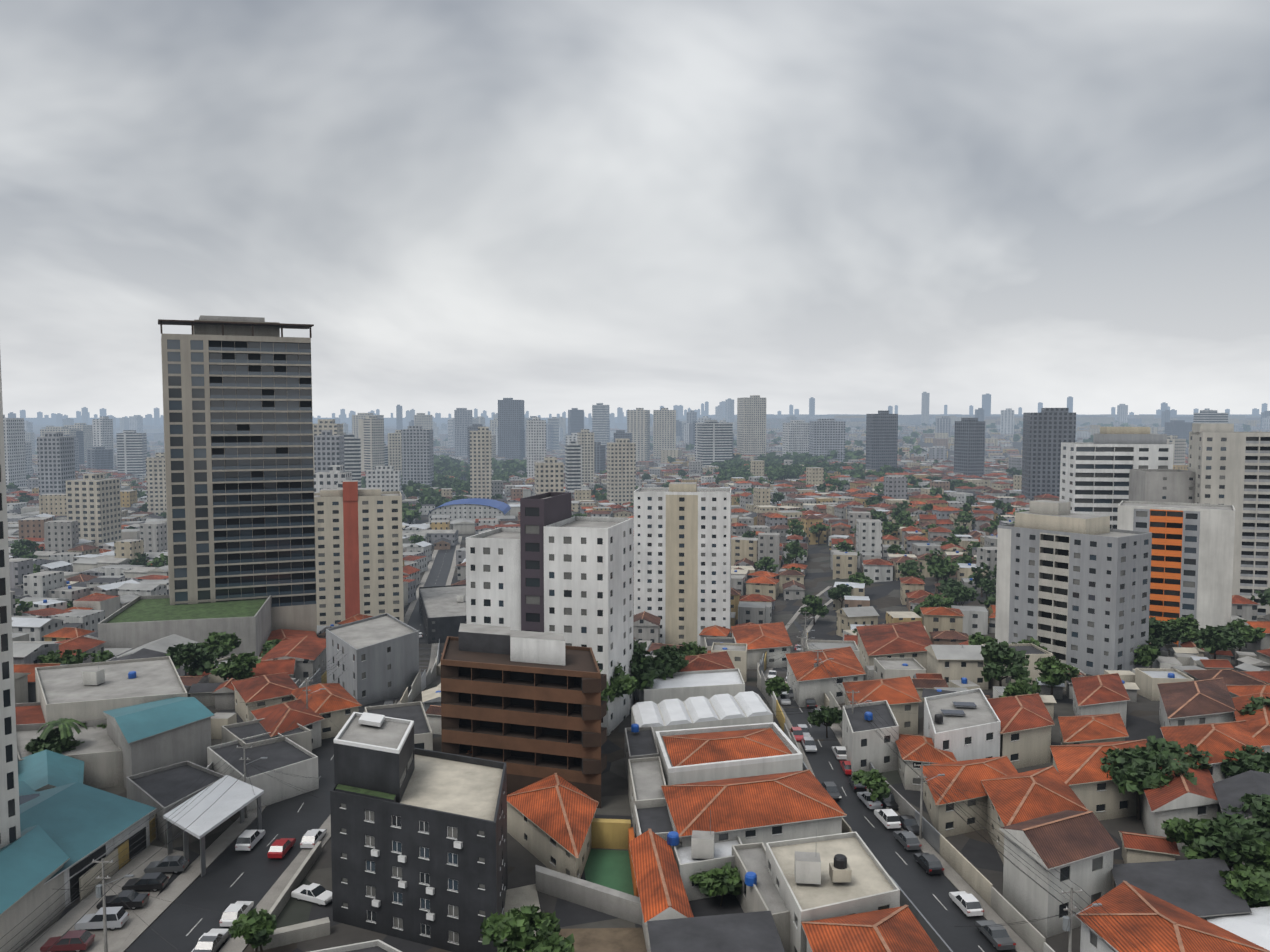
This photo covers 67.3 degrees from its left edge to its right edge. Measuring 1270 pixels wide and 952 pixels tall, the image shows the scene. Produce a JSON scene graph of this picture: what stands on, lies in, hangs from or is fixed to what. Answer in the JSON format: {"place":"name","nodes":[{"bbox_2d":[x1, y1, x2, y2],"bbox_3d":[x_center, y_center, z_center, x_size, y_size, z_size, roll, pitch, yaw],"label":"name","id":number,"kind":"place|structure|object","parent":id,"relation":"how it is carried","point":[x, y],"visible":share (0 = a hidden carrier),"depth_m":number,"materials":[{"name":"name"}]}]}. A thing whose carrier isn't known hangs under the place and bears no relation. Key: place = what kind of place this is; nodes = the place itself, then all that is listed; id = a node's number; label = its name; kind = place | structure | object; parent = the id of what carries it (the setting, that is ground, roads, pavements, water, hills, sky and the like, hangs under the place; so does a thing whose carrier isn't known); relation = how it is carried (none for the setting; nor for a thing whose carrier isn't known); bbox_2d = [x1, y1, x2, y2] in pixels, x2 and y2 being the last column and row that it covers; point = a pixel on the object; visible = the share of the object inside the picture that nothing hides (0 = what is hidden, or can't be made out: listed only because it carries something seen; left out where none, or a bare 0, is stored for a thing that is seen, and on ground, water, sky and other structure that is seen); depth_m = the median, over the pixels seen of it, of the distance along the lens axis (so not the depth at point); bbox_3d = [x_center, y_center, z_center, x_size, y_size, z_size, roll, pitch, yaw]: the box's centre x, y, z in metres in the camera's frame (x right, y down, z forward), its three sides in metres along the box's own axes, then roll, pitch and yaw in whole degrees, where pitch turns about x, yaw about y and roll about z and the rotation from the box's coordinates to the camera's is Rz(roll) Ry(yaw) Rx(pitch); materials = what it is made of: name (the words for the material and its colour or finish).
{"place":"outdoors","nodes":[
{"label":"outdoors","id":0,"kind":"place"},
{"bbox_2d":[21,845,183,951],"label":"forecourt pavement","id":1,"kind":"structure","parent":0,"point":[117,938],"depth_m":99.01,"materials":[{"name":"grey concrete"}]},
{"bbox_2d":[40,930,94,951],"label":"maroon car","id":2,"kind":"object","parent":1,"relation":"on","point":[77,940],"visible":0.96,"depth_m":91.32,"materials":[{"name":"red metal"}]},
{"bbox_2d":[74,906,128,930],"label":"silver car","id":3,"kind":"object","parent":1,"relation":"on","point":[116,917],"visible":0.9,"depth_m":95.25,"materials":[{"name":"grey metal"}]},
{"bbox_2d":[96,890,149,909],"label":"black car","id":4,"kind":"object","parent":1,"relation":"on","point":[132,900],"visible":0.81,"depth_m":99.28,"materials":[{"name":"black metal"}]},
{"bbox_2d":[122,872,168,891],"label":"black car","id":5,"kind":"object","parent":1,"relation":"on","point":[154,882],"visible":0.88,"depth_m":103.02,"materials":[{"name":"black metal"}]},
{"bbox_2d":[144,855,188,873],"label":"grey car","id":6,"kind":"object","parent":1,"relation":"on","point":[177,864],"visible":0.9,"depth_m":107.03,"materials":[{"name":"grey metal"}]},
{"bbox_2d":[118,536,461,951],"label":"road","id":7,"kind":"structure","parent":0,"point":[257,876],"depth_m":108.69,"materials":[{"name":"grey asphalt"}]},
{"bbox_2d":[193,931,228,951],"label":"parked car","id":8,"kind":"object","parent":7,"relation":"on","point":[209,943],"visible":0.94,"depth_m":91.14,"materials":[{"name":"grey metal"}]},
{"bbox_2d":[219,901,253,926],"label":"parked car","id":9,"kind":"object","parent":7,"relation":"on","point":[231,913],"visible":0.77,"depth_m":96.65,"materials":[{"name":"white metal"}]},
{"bbox_2d":[235,830,265,850],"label":"white car","id":10,"kind":"object","parent":7,"relation":"on","point":[247,840],"visible":1,"depth_m":113.14,"materials":[{"name":"white metal"}]},
{"bbox_2d":[267,838,295,857],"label":"red car","id":11,"kind":"object","parent":7,"relation":"on","point":[281,847],"visible":1,"depth_m":111.26,"materials":[{"name":"red metal"}]},
{"bbox_2d":[300,829,326,847],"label":"white car","id":12,"kind":"object","parent":7,"relation":"on","point":[311,838],"visible":0.83,"depth_m":113.76,"materials":[{"name":"white metal"}]},
{"bbox_2d":[0,0,1269,417],"label":"sky","id":13,"kind":"structure","parent":0,"point":[862,207],"materials":[{"name":"grey"}]},
{"bbox_2d":[18,416,1264,951],"bbox_3d":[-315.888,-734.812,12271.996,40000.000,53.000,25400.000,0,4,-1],"label":"ground","id":14,"kind":"structure","parent":0,"point":[978,852],"depth_m":123.40,"materials":[{"name":"grey concrete"}]},
{"bbox_2d":[0,355,20,848],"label":"apartment tower","id":15,"kind":"structure","parent":14,"relation":"on","point":[10,831],"depth_m":98.21,"materials":[{"name":"white paint"}]},
{"bbox_2d":[0,750,156,951],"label":"teal shop roofs","id":16,"kind":"structure","parent":14,"relation":"on","point":[71,824],"depth_m":105.19,"materials":[{"name":"metal"}]},
{"bbox_2d":[92,858,133,951],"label":"utility pole","id":17,"kind":"object","parent":14,"relation":"on","point":[100,890],"visible":0.96,"depth_m":90.52,"materials":[{"name":"concrete"}]},
{"bbox_2d":[103,697,214,789],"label":"warehouse","id":18,"kind":"structure","parent":14,"relation":"on","point":[148,736],"depth_m":134.78,"materials":[{"name":"paint"}]},
{"bbox_2d":[15,656,318,844],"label":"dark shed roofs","id":19,"kind":"structure","parent":14,"relation":"on","point":[62,691],"depth_m":137.32,"materials":[{"name":"concrete"}]},
{"bbox_2d":[98,595,271,659],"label":"tower podium","id":20,"kind":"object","parent":14,"relation":"on","point":[138,621],"visible":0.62,"depth_m":220.19,"materials":[{"name":"concrete"}]},
{"bbox_2d":[163,775,263,876],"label":"white canopy","id":21,"kind":"object","parent":14,"relation":"on","point":[237,796],"visible":0.83,"depth_m":113.26,"materials":[{"name":"metal"}]},
{"bbox_2d":[158,315,316,634],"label":"skyscraper","id":22,"kind":"structure","parent":14,"relation":"on","point":[238,433],"depth_m":242.48,"materials":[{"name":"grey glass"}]},
{"bbox_2d":[231,672,297,721],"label":"house","id":23,"kind":"structure","parent":14,"relation":"on","point":[252,691],"depth_m":163.02,"materials":[{"name":"orange tile"}]},
{"bbox_2d":[250,699,323,749],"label":"house","id":24,"kind":"structure","parent":14,"relation":"on","point":[309,718],"depth_m":147.71,"materials":[{"name":"orange tile"}]},
{"bbox_2d":[259,628,317,656],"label":"tiled roof","id":25,"kind":"structure","parent":14,"relation":"on","point":[284,634],"depth_m":243.40,"materials":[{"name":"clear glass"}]},
{"bbox_2d":[254,841,329,950],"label":"boundary wall","id":26,"kind":"structure","parent":14,"relation":"on","point":[299,932],"depth_m":94.58,"materials":[{"name":"concrete"}]},
{"bbox_2d":[291,883,331,905],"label":"white car","id":27,"kind":"object","parent":14,"relation":"on","point":[319,895],"visible":0.94,"depth_m":101.04,"materials":[{"name":"white metal"}]},
{"bbox_2d":[291,683,361,738],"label":"house","id":28,"kind":"structure","parent":14,"relation":"on","point":[340,711],"depth_m":154.78,"materials":[{"name":"orange tile"}]},
{"bbox_2d":[310,939,401,951],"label":"parapet wall","id":29,"kind":"structure","parent":14,"relation":"on","point":[378,945],"depth_m":83.98,"materials":[{"name":"white concrete"}]},
{"bbox_2d":[314,480,403,625],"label":"cream tower","id":30,"kind":"structure","parent":14,"relation":"on","point":[359,550],"depth_m":325.74,"materials":[{"name":"beige concrete"}]},
{"bbox_2d":[326,613,418,705],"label":"building","id":31,"kind":"structure","parent":14,"relation":"on","point":[379,656],"depth_m":182.01,"materials":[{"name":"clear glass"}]},
{"bbox_2d":[365,701,432,750],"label":"flat-roofed building","id":32,"kind":"structure","parent":14,"relation":"on","point":[416,714],"depth_m":143.34,"materials":[{"name":"concrete"}]},
{"bbox_2d":[330,712,506,951],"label":"dark block","id":33,"kind":"structure","parent":14,"relation":"on","point":[418,845],"depth_m":94.88,"materials":[{"name":"black concrete"}]},
{"bbox_2d":[419,584,466,643],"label":"dark block","id":34,"kind":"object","parent":14,"relation":"on","point":[442,610],"visible":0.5,"depth_m":322.25,"materials":[{"name":"grey concrete"}]},
{"bbox_2d":[428,498,510,521],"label":"arched-roof hall","id":35,"kind":"structure","parent":14,"relation":"on","point":[474,508],"depth_m":638.38,"materials":[{"name":"metal"}]},
{"bbox_2d":[441,623,606,807],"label":"brown block","id":36,"kind":"structure","parent":14,"relation":"on","point":[528,707],"depth_m":129.38,"materials":[{"name":"concrete"}]},
{"bbox_2d":[466,492,632,735],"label":"apartment building","id":37,"kind":"structure","parent":14,"relation":"on","point":[550,565],"depth_m":156.04,"materials":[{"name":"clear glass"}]},
{"bbox_2d":[507,773,598,878],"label":"house","id":38,"kind":"structure","parent":14,"relation":"on","point":[550,819],"depth_m":111.52,"materials":[{"name":"orange tile"}]},
{"bbox_2d":[79,630,1054,951],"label":"frontage walls","id":39,"kind":"structure","parent":14,"relation":"on","point":[981,886],"depth_m":108.04,"materials":[{"name":"concrete"}]},
{"bbox_2d":[503,818,646,951],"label":"court and yards","id":40,"kind":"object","parent":14,"relation":"on","point":[608,885],"visible":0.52,"depth_m":101.68,"materials":[{"name":"concrete"}]},
{"bbox_2d":[0,615,1151,951],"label":"power lines","id":41,"kind":"object","parent":14,"relation":"on","point":[428,657],"visible":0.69,"depth_m":101.43,"materials":[{"name":"metal"}]},
{"bbox_2d":[6,411,1187,549],"bbox_3d":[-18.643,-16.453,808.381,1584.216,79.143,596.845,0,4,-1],"label":"buildings","id":42,"kind":"structure","parent":14,"relation":"on","point":[992,479],"depth_m":701.37,"materials":[{"name":"grey concrete"}]},
{"bbox_2d":[3,395,1227,498],"bbox_3d":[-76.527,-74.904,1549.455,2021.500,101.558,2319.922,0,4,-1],"label":"distant high-rise buildings","id":43,"kind":"structure","parent":14,"relation":"on","point":[1047,432],"depth_m":1097.33,"materials":[{"name":"concrete"}]},
{"bbox_2d":[8,473,1259,649],"bbox_3d":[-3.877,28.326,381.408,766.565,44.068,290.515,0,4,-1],"label":"buildings","id":44,"kind":"structure","parent":14,"relation":"on","point":[94,549],"depth_m":381.12,"materials":[{"name":"grey concrete"}]},
{"bbox_2d":[8,392,1267,440],"bbox_3d":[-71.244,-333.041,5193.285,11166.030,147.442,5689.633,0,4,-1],"label":"skyline","id":45,"kind":"structure","parent":14,"relation":"on","point":[154,428],"depth_m":3190.33,"materials":[{"name":"grey concrete"}]},
{"bbox_2d":[6,421,1269,664],"bbox_3d":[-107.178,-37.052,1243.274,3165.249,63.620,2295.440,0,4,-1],"label":"city trees","id":46,"kind":"object","parent":14,"relation":"on","point":[776,469],"visible":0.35,"depth_m":703.27,"materials":[{"name":"green plant"}]},
{"bbox_2d":[13,614,1269,703],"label":"city houses","id":47,"kind":"structure","parent":14,"relation":"on","point":[300,658],"depth_m":189.49,"materials":[{"name":"tile"}]},
{"bbox_2d":[625,726,658,778],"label":"flat-roofed building","id":48,"kind":"structure","parent":14,"relation":"on","point":[642,743],"depth_m":136.93,"materials":[{"name":"concrete"}]},
{"bbox_2d":[24,572,1269,951],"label":"trees","id":49,"kind":"object","parent":14,"relation":"on","point":[1234,840],"visible":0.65,"depth_m":125.23,"materials":[{"name":"green plant"}]},
{"bbox_2d":[24,404,1269,476],"bbox_3d":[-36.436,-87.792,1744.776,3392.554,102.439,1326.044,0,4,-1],"label":"skyline","id":50,"kind":"structure","parent":14,"relation":"on","point":[101,456],"depth_m":1472.51,"materials":[{"name":"grey concrete"}]},
{"bbox_2d":[628,756,666,828],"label":"flat-roofed building","id":51,"kind":"structure","parent":14,"relation":"on","point":[646,780],"depth_m":122.73,"materials":[{"name":"concrete"}]},
{"bbox_2d":[634,804,675,850],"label":"flat-roofed building","id":52,"kind":"structure","parent":14,"relation":"on","point":[658,821],"depth_m":112.06,"materials":[{"name":"grey concrete"}]},
{"bbox_2d":[629,829,693,951],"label":"orange house","id":53,"kind":"structure","parent":14,"relation":"on","point":[661,891],"depth_m":95.96,"materials":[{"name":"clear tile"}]},
{"bbox_2d":[634,482,730,646],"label":"white tower","id":54,"kind":"structure","parent":14,"relation":"on","point":[682,560],"depth_m":299.72,"materials":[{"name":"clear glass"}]},
{"bbox_2d":[639,651,744,703],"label":"white hall","id":55,"kind":"structure","parent":14,"relation":"on","point":[708,675],"depth_m":172.55,"materials":[{"name":"metal"}]},
{"bbox_2d":[631,691,772,734],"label":"white hall awnings","id":56,"kind":"object","parent":14,"relation":"on","point":[742,708],"visible":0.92,"depth_m":151.04,"materials":[{"name":"metal"}]},
{"bbox_2d":[673,836,741,900],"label":"white flat house","id":57,"kind":"structure","parent":14,"relation":"on","point":[688,865],"depth_m":102.31,"materials":[{"name":"white concrete"}]},
{"bbox_2d":[647,911,784,951],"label":"flat-roofed building","id":58,"kind":"structure","parent":14,"relation":"on","point":[749,932],"depth_m":84.39,"materials":[{"name":"concrete"}]},
{"bbox_2d":[180,640,1269,868],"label":"sheds and yard walls","id":59,"kind":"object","parent":14,"relation":"on","point":[1138,847],"visible":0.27,"depth_m":175.71,"materials":[{"name":"grey concrete"}]},
{"bbox_2d":[655,722,802,784],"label":"building","id":60,"kind":"structure","parent":14,"relation":"on","point":[693,755],"depth_m":129.00,"materials":[{"name":"tile"}]},
{"bbox_2d":[661,769,846,846],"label":"orange house","id":61,"kind":"structure","parent":14,"relation":"on","point":[764,809],"depth_m":111.26,"materials":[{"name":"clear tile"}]},
{"bbox_2d":[631,724,851,881],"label":"water tanks","id":62,"kind":"object","parent":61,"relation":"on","point":[840,870],"visible":0.98,"depth_m":92.06,"materials":[{"name":"blue plastic"}]},
{"bbox_2d":[732,842,789,951],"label":"building","id":63,"kind":"structure","parent":14,"relation":"on","point":[763,894],"depth_m":96.81,"materials":[{"name":"concrete"}]},
{"bbox_2d":[731,622,792,668],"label":"house","id":64,"kind":"structure","parent":14,"relation":"on","point":[772,640],"depth_m":246.68,"materials":[{"name":"orange tile"}]},
{"bbox_2d":[785,646,865,706],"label":"house","id":65,"kind":"structure","parent":14,"relation":"on","point":[816,683],"depth_m":176.14,"materials":[{"name":"orange tile"}]},
{"bbox_2d":[766,832,899,951],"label":"flat-roofed building","id":66,"kind":"structure","parent":14,"relation":"on","point":[871,886],"depth_m":92.33,"materials":[{"name":"beige concrete"}]},
{"bbox_2d":[82,595,976,885],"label":"roof clutter","id":67,"kind":"object","parent":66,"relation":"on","point":[808,869],"visible":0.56,"depth_m":102.63,"materials":[{"name":"blue"}]},
{"bbox_2d":[801,905,938,951],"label":"orange house","id":68,"kind":"structure","parent":14,"relation":"on","point":[898,929],"depth_m":82.52,"materials":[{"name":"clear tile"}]},
{"bbox_2d":[842,700,898,775],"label":"building","id":69,"kind":"structure","parent":14,"relation":"on","point":[864,743],"depth_m":138.29,"materials":[{"name":"white paint"}]},
{"bbox_2d":[842,676,921,734],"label":"house","id":70,"kind":"structure","parent":14,"relation":"on","point":[899,694],"depth_m":155.33,"materials":[{"name":"orange tile"}]},
{"bbox_2d":[856,620,932,672],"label":"house","id":71,"kind":"structure","parent":14,"relation":"on","point":[903,640],"depth_m":220.03,"materials":[{"name":"orange tile"}]},
{"bbox_2d":[895,734,956,790],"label":"house","id":72,"kind":"structure","parent":14,"relation":"on","point":[926,749],"depth_m":131.72,"materials":[{"name":"tile"}]},
{"bbox_2d":[924,688,1000,760],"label":"house","id":73,"kind":"structure","parent":14,"relation":"on","point":[972,733],"depth_m":137.37,"materials":[{"name":"white concrete"}]},
{"bbox_2d":[920,755,1017,836],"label":"house","id":74,"kind":"structure","parent":14,"relation":"on","point":[968,776],"depth_m":119.51,"materials":[{"name":"orange tile"}]},
{"bbox_2d":[987,693,1054,768],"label":"house","id":75,"kind":"structure","parent":14,"relation":"on","point":[1027,722],"depth_m":140.96,"materials":[{"name":"orange tile"}]},
{"bbox_2d":[981,765,1088,863],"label":"house","id":76,"kind":"structure","parent":14,"relation":"on","point":[1022,796],"depth_m":113.79,"materials":[{"name":"orange tile"}]},
{"bbox_2d":[999,810,1119,937],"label":"house","id":77,"kind":"structure","parent":14,"relation":"on","point":[1078,848],"depth_m":97.12,"materials":[{"name":"beige paint"}]},
{"bbox_2d":[995,500,1151,675],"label":"grey tower","id":78,"kind":"structure","parent":14,"relation":"on","point":[1072,589],"depth_m":198.59,"materials":[{"name":"grey paint"}]},
{"bbox_2d":[1061,888,1101,951],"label":"utility pole","id":79,"kind":"object","parent":14,"relation":"on","point":[1066,919],"visible":0.94,"depth_m":84.77,"materials":[{"name":"concrete"}]},
{"bbox_2d":[1058,713,1128,744],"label":"house","id":80,"kind":"structure","parent":14,"relation":"on","point":[1086,729],"depth_m":142.03,"materials":[{"name":"orange tile"}]},
{"bbox_2d":[1050,739,1146,820],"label":"house","id":81,"kind":"structure","parent":14,"relation":"on","point":[1093,787],"depth_m":122.47,"materials":[{"name":"orange tile"}]},
{"bbox_2d":[1071,673,1129,727],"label":"house","id":82,"kind":"structure","parent":14,"relation":"on","point":[1100,694],"depth_m":157.90,"materials":[{"name":"orange tile"}]},
{"bbox_2d":[1059,427,1173,528],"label":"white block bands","id":83,"kind":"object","parent":14,"relation":"on","point":[1094,477],"visible":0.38,"depth_m":331.82,"materials":[{"name":"white paint"}]},
{"bbox_2d":[1128,469,1194,502],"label":"concrete block","id":84,"kind":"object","parent":14,"relation":"on","point":[1165,485],"visible":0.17,"depth_m":302.45,"materials":[{"name":"grey concrete"}]},
{"bbox_2d":[1075,881,1269,951],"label":"house","id":85,"kind":"structure","parent":14,"relation":"on","point":[1152,923],"depth_m":82.91,"materials":[{"name":"orange tile"}]},
{"bbox_2d":[1117,501,1234,649],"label":"orange tower","id":86,"kind":"structure","parent":14,"relation":"on","point":[1192,554],"depth_m":230.28,"materials":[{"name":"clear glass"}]},
{"bbox_2d":[1141,758,1218,849],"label":"house","id":87,"kind":"structure","parent":14,"relation":"on","point":[1181,797],"depth_m":114.06,"materials":[{"name":"beige tile"}]},
{"bbox_2d":[1111,858,1251,920],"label":"roof","id":88,"kind":"structure","parent":14,"relation":"on","point":[1196,887],"depth_m":94.22,"materials":[{"name":"concrete"}]},
{"bbox_2d":[1157,678,1235,726],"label":"house","id":89,"kind":"structure","parent":14,"relation":"on","point":[1208,701],"depth_m":150.06,"materials":[{"name":"brown tile"}]},
{"bbox_2d":[1160,720,1263,782],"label":"house","id":90,"kind":"structure","parent":14,"relation":"on","point":[1216,740],"depth_m":130.11,"materials":[{"name":"orange tile"}]},
{"bbox_2d":[1188,423,1269,617],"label":"beige tower","id":91,"kind":"structure","parent":14,"relation":"on","point":[1227,465],"depth_m":290.55,"materials":[{"name":"concrete"}]},
{"bbox_2d":[1206,906,1269,950],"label":"roof","id":92,"kind":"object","parent":14,"relation":"on","point":[1253,927],"visible":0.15,"depth_m":87.82,"materials":[{"name":"concrete"}]},
{"bbox_2d":[1212,770,1269,870],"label":"dark house","id":93,"kind":"structure","parent":14,"relation":"on","point":[1232,790],"depth_m":114.96,"materials":[{"name":"concrete"}]},
{"bbox_2d":[1232,693,1269,772],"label":"house","id":94,"kind":"structure","parent":14,"relation":"on","point":[1258,722],"depth_m":140.24,"materials":[{"name":"orange tile"}]},
{"bbox_2d":[763,586,1033,951],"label":"road","id":95,"kind":"structure","parent":0,"point":[931,900],"depth_m":110.89,"materials":[{"name":"grey asphalt"}]},
{"bbox_2d":[874,809,901,828],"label":"parked car","id":96,"kind":"object","parent":95,"relation":"on","point":[888,818],"visible":1,"depth_m":119.07,"materials":[{"name":"white metal"}]},
{"bbox_2d":[893,830,921,849],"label":"parked car","id":97,"kind":"object","parent":95,"relation":"on","point":[906,839],"visible":1,"depth_m":113.36,"materials":[{"name":"grey metal"}]},
{"bbox_2d":[913,853,943,873],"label":"parked car","id":98,"kind":"object","parent":95,"relation":"on","point":[929,863],"visible":1,"depth_m":107.51,"materials":[{"name":"black metal"}]},
{"bbox_2d":[949,891,983,915],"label":"parked car","id":99,"kind":"object","parent":95,"relation":"on","point":[968,904],"visible":1,"depth_m":98.62,"materials":[{"name":"white metal"}]},
{"bbox_2d":[975,920,1015,949],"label":"parked car","id":100,"kind":"object","parent":95,"relation":"on","point":[998,937],"visible":0.96,"depth_m":92.88,"materials":[{"name":"grey metal"}]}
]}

